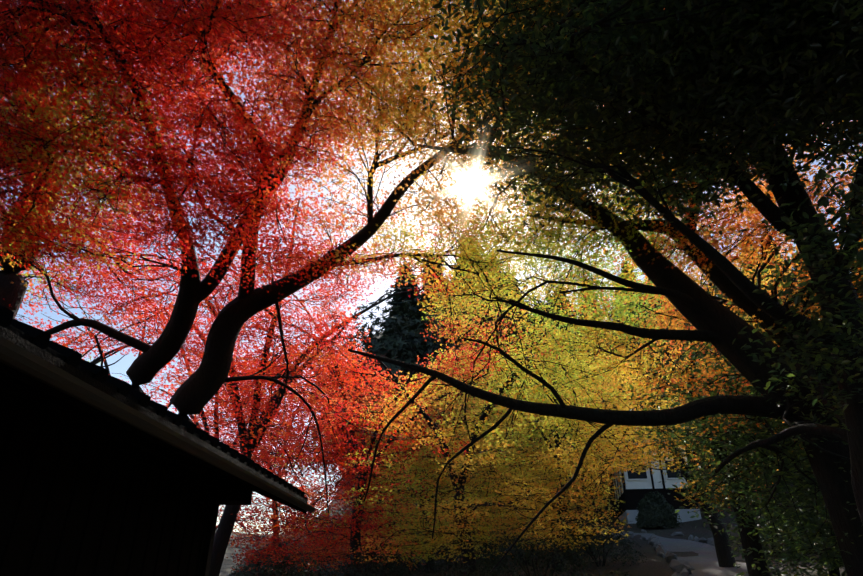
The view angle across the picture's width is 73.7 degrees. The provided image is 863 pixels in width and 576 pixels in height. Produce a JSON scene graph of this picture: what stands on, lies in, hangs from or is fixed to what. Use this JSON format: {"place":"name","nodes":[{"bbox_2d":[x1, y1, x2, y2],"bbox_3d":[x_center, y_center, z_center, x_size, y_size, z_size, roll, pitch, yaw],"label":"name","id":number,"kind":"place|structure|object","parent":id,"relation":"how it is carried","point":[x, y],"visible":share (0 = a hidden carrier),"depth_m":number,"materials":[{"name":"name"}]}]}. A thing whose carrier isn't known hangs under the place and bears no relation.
{"place":"outdoors","nodes":[
{"label":"outdoors","id":0,"kind":"place"},
{"bbox_2d":[0,0,862,533],"label":"sky","id":1,"kind":"structure","parent":0,"point":[122,365],"materials":[{"name":"white"}]},
{"bbox_2d":[215,332,846,575],"bbox_3d":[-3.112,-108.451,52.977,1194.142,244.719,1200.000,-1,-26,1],"label":"ground","id":2,"kind":"structure","parent":0,"point":[653,564],"depth_m":25.53,"materials":[{"name":"black soil"}]},
{"bbox_2d":[0,0,276,328],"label":"maple","id":3,"kind":"object","parent":2,"relation":"on","point":[13,286],"visible":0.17,"depth_m":9.33,"materials":[{"name":"red plant"}]},
{"bbox_2d":[28,269,251,404],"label":"maple","id":4,"kind":"object","parent":2,"relation":"on","point":[97,360],"visible":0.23,"depth_m":14.89,"materials":[{"name":"red plant"}]},
{"bbox_2d":[43,279,255,406],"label":"maple","id":5,"kind":"object","parent":2,"relation":"on","point":[107,368],"visible":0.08,"depth_m":23.60,"materials":[{"name":"plant"}]},
{"bbox_2d":[0,305,307,575],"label":"house","id":6,"kind":"structure","parent":2,"relation":"on","point":[86,489],"depth_m":4.64,"materials":[{"name":"wood"}]},
{"bbox_2d":[0,336,314,531],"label":"house gutter","id":7,"kind":"object","parent":6,"relation":"attached to","point":[21,359],"visible":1,"depth_m":3.04,"materials":[{"name":"black metal"}]},
{"bbox_2d":[20,197,425,575],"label":"maple","id":8,"kind":"object","parent":2,"relation":"on","point":[225,529],"visible":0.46,"depth_m":12.97,"materials":[{"name":"red plant"}]},
{"bbox_2d":[112,290,353,571],"bbox_3d":[-6.868,5.994,20.342,9.528,8.725,10.482,11,-28,-22],"label":"maple","id":9,"kind":"object","parent":2,"relation":"on","point":[254,551],"visible":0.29,"depth_m":19.42,"materials":[{"name":"red plant"}]},
{"bbox_2d":[229,540,301,575],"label":"shrub","id":10,"kind":"object","parent":2,"relation":"on","point":[271,564],"visible":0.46,"depth_m":19.16,"materials":[{"name":"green plant"}]},
{"bbox_2d":[163,381,368,566],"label":"maple","id":11,"kind":"object","parent":2,"relation":"on","point":[282,460],"visible":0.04,"depth_m":28.60,"materials":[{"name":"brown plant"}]},
{"bbox_2d":[235,550,299,575],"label":"shrub","id":12,"kind":"object","parent":2,"relation":"on","point":[266,564],"visible":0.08,"depth_m":22.28,"materials":[{"name":"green plant"}]},
{"bbox_2d":[235,563,300,575],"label":"shrub","id":13,"kind":"object","parent":2,"relation":"on","point":[280,572],"visible":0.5,"depth_m":12.71,"materials":[{"name":"green plant"}]},
{"bbox_2d":[248,542,305,572],"bbox_3d":[-7.105,12.296,26.481,3.074,1.527,2.728,-1,-26,1],"label":"shrub","id":14,"kind":"object","parent":2,"relation":"on","point":[281,556],"depth_m":26.34,"materials":[{"name":"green plant"}]},
{"bbox_2d":[256,539,311,575],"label":"shrub","id":15,"kind":"object","parent":2,"relation":"on","point":[289,549],"visible":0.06,"depth_m":24.53,"materials":[{"name":"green plant"}]},
{"bbox_2d":[232,555,339,575],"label":"shrub","id":16,"kind":"object","parent":2,"relation":"on","point":[291,571],"visible":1,"depth_m":10.91,"materials":[{"name":"green plant"}]},
{"bbox_2d":[0,0,574,531],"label":"red maple","id":17,"kind":"object","parent":2,"relation":"on","point":[330,42],"visible":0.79,"depth_m":7.57,"materials":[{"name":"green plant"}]},
{"bbox_2d":[295,547,345,575],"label":"shrub","id":18,"kind":"object","parent":2,"relation":"on","point":[309,557],"visible":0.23,"depth_m":23.04,"materials":[{"name":"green plant"}]},
{"bbox_2d":[331,550,409,575],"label":"shrub","id":19,"kind":"object","parent":2,"relation":"on","point":[372,565],"visible":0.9,"depth_m":14.64,"materials":[{"name":"green plant"}]},
{"bbox_2d":[345,543,405,575],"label":"shrub","id":20,"kind":"object","parent":2,"relation":"on","point":[381,562],"visible":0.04,"depth_m":21.26,"materials":[{"name":"green plant"}]},
{"bbox_2d":[326,539,426,575],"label":"shrub","id":21,"kind":"object","parent":2,"relation":"on","point":[397,558],"visible":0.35,"depth_m":16.51,"materials":[{"name":"green plant"}]},
{"bbox_2d":[208,270,549,575],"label":"maple","id":22,"kind":"object","parent":2,"relation":"on","point":[355,523],"visible":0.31,"depth_m":17.62,"materials":[{"name":"red plant"}]},
{"bbox_2d":[325,380,433,541],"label":"tree","id":23,"kind":"object","parent":2,"relation":"on","point":[373,467],"visible":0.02,"depth_m":40.06,"materials":[{"name":"orange plant"}]},
{"bbox_2d":[305,301,458,534],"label":"tree","id":24,"kind":"object","parent":2,"relation":"on","point":[393,321],"visible":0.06,"depth_m":40.16,"materials":[{"name":"red plant"}]},
{"bbox_2d":[347,553,421,572],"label":"shrub","id":25,"kind":"object","parent":2,"relation":"on","point":[406,563],"visible":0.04,"depth_m":24.17,"materials":[{"name":"green plant"}]},
{"bbox_2d":[243,349,528,572],"bbox_3d":[-2.132,7.221,24.181,12.055,8.796,12.064,-1,-26,1],"label":"maple","id":26,"kind":"object","parent":2,"relation":"on","point":[384,534],"visible":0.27,"depth_m":22.54,"materials":[{"name":"red plant"}]},
{"bbox_2d":[292,326,482,564],"bbox_3d":[-4.520,8.316,28.291,11.828,10.499,10.317,-21,-33,37],"label":"maple","id":27,"kind":"object","parent":2,"relation":"on","point":[358,407],"visible":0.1,"depth_m":25.93,"materials":[{"name":"red plant"}]},
{"bbox_2d":[305,291,492,553],"bbox_3d":[-2.138,9.040,38.648,13.006,17.260,12.344,18,-31,-32],"label":"tree","id":28,"kind":"object","parent":2,"relation":"on","point":[399,320],"visible":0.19,"depth_m":37.60,"materials":[{"name":"red plant"}]},
{"bbox_2d":[381,259,420,516],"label":"conifer","id":29,"kind":"object","parent":2,"relation":"on","point":[403,276],"visible":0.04,"depth_m":60.00,"materials":[{"name":"green plant"}]},
{"bbox_2d":[372,279,444,536],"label":"conifer","id":30,"kind":"object","parent":2,"relation":"on","point":[403,296],"visible":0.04,"depth_m":51.55,"materials":[{"name":"green plant"}]},
{"bbox_2d":[349,349,488,552],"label":"red tree","id":31,"kind":"object","parent":2,"relation":"on","point":[421,418],"visible":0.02,"depth_m":39.82,"materials":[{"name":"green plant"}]},
{"bbox_2d":[384,542,458,572],"bbox_3d":[-0.425,10.724,23.000,3.166,1.306,2.642,-11,-28,21],"label":"shrub","id":32,"kind":"object","parent":2,"relation":"on","point":[418,566],"visible":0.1,"depth_m":22.47,"materials":[{"name":"green plant"}]},
{"bbox_2d":[344,277,505,537],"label":"tree","id":33,"kind":"object","parent":2,"relation":"on","point":[399,307],"visible":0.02,"depth_m":44.63,"materials":[{"name":"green plant"}]},
{"bbox_2d":[359,353,529,536],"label":"tree","id":34,"kind":"object","parent":2,"relation":"on","point":[425,354],"depth_m":38.05,"materials":[{"name":"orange plant"}]},
{"bbox_2d":[416,257,484,530],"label":"conifer","id":35,"kind":"object","parent":2,"relation":"on","point":[432,281],"depth_m":54.02,"materials":[{"name":"green plant"}]},
{"bbox_2d":[415,278,493,491],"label":"conifer","id":36,"kind":"object","parent":2,"relation":"on","point":[450,341],"depth_m":50.17,"materials":[{"name":"green plant"}]},
{"bbox_2d":[363,284,557,522],"bbox_3d":[2.926,8.383,40.278,13.010,18.634,14.342,-18,-31,32],"label":"tree","id":37,"kind":"object","parent":2,"relation":"on","point":[422,332],"visible":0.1,"depth_m":39.35,"materials":[{"name":"orange plant"}]},
{"bbox_2d":[424,530,505,575],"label":"shrub","id":38,"kind":"object","parent":2,"relation":"on","point":[457,564],"visible":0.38,"depth_m":16.96,"materials":[{"name":"green plant"}]},
{"bbox_2d":[450,238,481,499],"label":"conifer","id":39,"kind":"object","parent":2,"relation":"on","point":[456,274],"visible":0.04,"depth_m":57.59,"materials":[{"name":"green plant"}]},
{"bbox_2d":[423,366,513,549],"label":"maple","id":40,"kind":"object","parent":2,"relation":"on","point":[487,471],"visible":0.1,"depth_m":29.41,"materials":[{"name":"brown plant"}]},
{"bbox_2d":[435,527,514,566],"bbox_3d":[1.573,10.085,22.538,3.349,1.653,2.776,-1,-26,1],"label":"shrub","id":41,"kind":"object","parent":2,"relation":"on","point":[476,548],"visible":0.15,"depth_m":22.14,"materials":[{"name":"green plant"}]},
{"bbox_2d":[411,270,558,526],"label":"tree","id":42,"kind":"object","parent":2,"relation":"on","point":[473,321],"visible":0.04,"depth_m":46.25,"materials":[{"name":"yellow plant"}]},
{"bbox_2d":[473,254,541,512],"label":"conifer","id":43,"kind":"object","parent":2,"relation":"on","point":[490,308],"depth_m":53.73,"materials":[{"name":"green plant"}]},
{"bbox_2d":[503,268,525,312],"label":"hill conifer","id":44,"kind":"object","parent":2,"relation":"on","point":[513,285],"visible":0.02,"depth_m":61.74,"materials":[{"name":"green plant"}]},
{"bbox_2d":[447,318,590,530],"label":"tree","id":45,"kind":"object","parent":2,"relation":"on","point":[515,395],"depth_m":41.20,"materials":[{"name":"yellow plant"}]},
{"bbox_2d":[443,277,603,525],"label":"tree","id":46,"kind":"object","parent":2,"relation":"on","point":[515,320],"visible":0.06,"depth_m":40.84,"materials":[{"name":"yellow plant"}]},
{"bbox_2d":[479,524,575,564],"bbox_3d":[3.473,9.286,20.992,3.528,1.539,2.396,-1,-26,1],"label":"shrub","id":47,"kind":"object","parent":2,"relation":"on","point":[524,557],"visible":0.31,"depth_m":20.86,"materials":[{"name":"green plant"}]},
{"bbox_2d":[304,239,762,575],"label":"maple","id":48,"kind":"object","parent":2,"relation":"on","point":[463,528],"visible":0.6,"depth_m":13.95,"materials":[{"name":"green plant"}]},
{"bbox_2d":[483,532,594,575],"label":"shrub","id":49,"kind":"object","parent":2,"relation":"on","point":[556,553],"visible":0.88,"depth_m":14.41,"materials":[{"name":"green plant"}]},
{"bbox_2d":[494,335,586,473],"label":"tree","id":50,"kind":"object","parent":2,"relation":"on","point":[537,432],"depth_m":42.83,"materials":[{"name":"yellow plant"}]},
{"bbox_2d":[532,357,579,519],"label":"maple","id":51,"kind":"object","parent":2,"relation":"on","point":[565,439],"visible":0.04,"depth_m":34.15,"materials":[{"name":"yellow plant"}]},
{"bbox_2d":[510,293,608,508],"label":"tree","id":52,"kind":"object","parent":2,"relation":"on","point":[563,329],"depth_m":47.48,"materials":[{"name":"green plant"}]},
{"bbox_2d":[434,288,685,571],"bbox_3d":[4.343,5.159,20.290,9.386,9.064,9.532,-11,-28,22],"label":"maple","id":53,"kind":"object","parent":2,"relation":"on","point":[542,433],"visible":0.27,"depth_m":19.08,"materials":[{"name":"yellow plant"}]},
{"bbox_2d":[552,288,571,325],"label":"hill conifer","id":54,"kind":"object","parent":2,"relation":"on","point":[561,302],"visible":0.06,"depth_m":89.95,"materials":[{"name":"green plant"}]},
{"bbox_2d":[458,354,673,550],"bbox_3d":[5.875,7.421,25.748,10.419,8.424,8.275,8,-27,-16],"label":"maple","id":55,"kind":"object","parent":2,"relation":"on","point":[582,502],"visible":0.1,"depth_m":24.23,"materials":[{"name":"yellow plant"}]},
{"bbox_2d":[540,521,600,552],"bbox_3d":[5.542,10.106,23.527,2.637,1.485,2.501,-1,-26,1],"label":"shrub","id":56,"kind":"object","parent":2,"relation":"on","point":[567,536],"visible":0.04,"depth_m":23.51,"materials":[{"name":"green plant"}]},
{"bbox_2d":[548,523,618,555],"bbox_3d":[5.609,9.509,21.748,2.563,1.217,2.554,-1,-26,1],"label":"shrub","id":57,"kind":"object","parent":2,"relation":"on","point":[599,543],"visible":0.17,"depth_m":21.37,"materials":[{"name":"green plant"}]},
{"bbox_2d":[580,278,600,320],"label":"hill conifer","id":58,"kind":"object","parent":2,"relation":"on","point":[593,304],"visible":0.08,"depth_m":117.50,"materials":[{"name":"green plant"}]},
{"bbox_2d":[561,515,646,566],"bbox_3d":[5.410,8.202,18.642,2.904,1.580,2.173,-1,-26,1],"label":"shrub","id":59,"kind":"object","parent":2,"relation":"on","point":[603,555],"visible":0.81,"depth_m":18.44,"materials":[{"name":"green plant"}]},
{"bbox_2d":[346,0,862,575],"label":"leaning maple","id":60,"kind":"object","parent":2,"relation":"on","point":[718,324],"visible":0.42,"depth_m":7.30,"materials":[{"name":"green plant"}]},
{"bbox_2d":[560,331,658,515],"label":"tree","id":61,"kind":"object","parent":2,"relation":"on","point":[612,501],"visible":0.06,"depth_m":42.39,"materials":[{"name":"yellow plant"}]},
{"bbox_2d":[567,330,660,515],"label":"tree","id":62,"kind":"object","parent":2,"relation":"on","point":[608,505],"depth_m":42.22,"materials":[{"name":"yellow plant"}]},
{"bbox_2d":[567,316,667,402],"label":"hill tree","id":63,"kind":"object","parent":2,"relation":"on","point":[622,365],"depth_m":46.23,"materials":[{"name":"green plant"}]},
{"bbox_2d":[609,282,635,320],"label":"hill conifer","id":64,"kind":"object","parent":2,"relation":"on","point":[617,291],"depth_m":94.05,"materials":[{"name":"green plant"}]},
{"bbox_2d":[572,297,687,429],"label":"tree","id":65,"kind":"object","parent":2,"relation":"on","point":[634,343],"visible":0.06,"depth_m":44.05,"materials":[{"name":"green plant"}]},
{"bbox_2d":[620,260,646,321],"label":"hill conifer","id":66,"kind":"object","parent":2,"relation":"on","point":[623,267],"visible":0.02,"depth_m":103.71,"materials":[{"name":"green plant"}]},
{"bbox_2d":[411,0,862,575],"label":"tree","id":67,"kind":"object","parent":2,"relation":"on","point":[713,84],"visible":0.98,"depth_m":4.80,"materials":[{"name":"green plant"}]},
{"bbox_2d":[614,292,659,394],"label":"hill tree","id":68,"kind":"object","parent":2,"relation":"on","point":[635,307],"visible":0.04,"depth_m":81.83,"materials":[{"name":"green plant"}]},
{"bbox_2d":[603,426,700,523],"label":"house","id":69,"kind":"structure","parent":2,"relation":"on","point":[636,487],"depth_m":35.91,"materials":[{"name":"paint"}]},
{"bbox_2d":[642,274,671,321],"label":"hill conifer","id":70,"kind":"object","parent":2,"relation":"on","point":[655,303],"depth_m":80.40,"materials":[{"name":"green plant"}]},
{"bbox_2d":[609,333,708,433],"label":"tree","id":71,"kind":"object","parent":2,"relation":"on","point":[660,371],"depth_m":43.08,"materials":[{"name":"orange plant"}]},
{"bbox_2d":[635,491,682,527],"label":"clipped bush","id":72,"kind":"object","parent":2,"relation":"on","point":[656,511],"visible":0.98,"depth_m":30.57,"materials":[{"name":"green plant"}]},
{"bbox_2d":[565,327,782,567],"bbox_3d":[8.955,5.240,18.126,7.203,6.784,10.009,-16,-30,29],"label":"tree","id":73,"kind":"object","parent":2,"relation":"on","point":[723,549],"visible":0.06,"depth_m":16.72,"materials":[{"name":"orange plant"}]},
{"bbox_2d":[546,246,817,575],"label":"maple tree","id":74,"kind":"object","parent":2,"relation":"on","point":[747,541],"visible":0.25,"depth_m":11.24,"materials":[{"name":"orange plant"}]},
{"bbox_2d":[644,278,725,358],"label":"hill tree","id":75,"kind":"object","parent":2,"relation":"on","point":[676,309],"visible":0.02,"depth_m":65.56,"materials":[{"name":"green plant"}]},
{"bbox_2d":[621,346,771,545],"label":"maple","id":76,"kind":"object","parent":2,"relation":"on","point":[709,451],"visible":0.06,"depth_m":23.82,"materials":[{"name":"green plant"}]},
{"bbox_2d":[647,275,772,488],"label":"tree","id":77,"kind":"object","parent":2,"relation":"on","point":[683,345],"depth_m":43.05,"materials":[{"name":"orange plant"}]},
{"bbox_2d":[730,525,741,556],"bbox_3d":[10.768,8.759,19.859,0.634,1.087,0.508,10,-28,-19],"label":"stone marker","id":78,"kind":"object","parent":2,"relation":"on","point":[736,534],"visible":0.04,"depth_m":19.84,"materials":[{"name":"grey stone"}]},
{"bbox_2d":[617,220,862,575],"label":"tree","id":79,"kind":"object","parent":2,"relation":"on","point":[733,439],"depth_m":9.69,"materials":[{"name":"green plant"}]},
{"bbox_2d":[646,363,845,575],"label":"evergreen bank","id":80,"kind":"structure","parent":2,"relation":"on","point":[777,552],"depth_m":12.26,"materials":[{"name":"green plant"}]},
{"bbox_2d":[739,240,760,277],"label":"hill conifer","id":81,"kind":"object","parent":2,"relation":"on","point":[745,241],"visible":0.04,"depth_m":82.54,"materials":[{"name":"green plant"}]},
{"bbox_2d":[719,264,806,395],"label":"tree","id":82,"kind":"object","parent":2,"relation":"on","point":[771,283],"visible":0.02,"depth_m":41.15,"materials":[{"name":"orange plant"}]},
{"bbox_2d":[758,240,782,290],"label":"hill conifer","id":83,"kind":"object","parent":2,"relation":"on","point":[771,259],"depth_m":67.70,"materials":[{"name":"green plant"}]},
{"bbox_2d":[728,524,816,554],"bbox_3d":[11.609,8.543,19.544,3.255,1.195,2.363,-1,-26,1],"label":"shrub","id":84,"kind":"object","parent":2,"relation":"on","point":[764,539],"visible":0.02,"depth_m":19.25,"materials":[{"name":"green plant"}]},
{"bbox_2d":[756,267,806,337],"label":"tree","id":85,"kind":"object","parent":2,"relation":"on","point":[790,284],"depth_m":46.03,"materials":[{"name":"orange plant"}]},
{"bbox_2d":[435,533,748,575],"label":"path","id":86,"kind":"structure","parent":0,"point":[704,562],"depth_m":19.56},
{"bbox_2d":[403,529,785,575],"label":"path edge stones","id":87,"kind":"object","parent":86,"relation":"on","point":[681,567],"visible":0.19,"depth_m":20.05,"materials":[{"name":"grey stone"}]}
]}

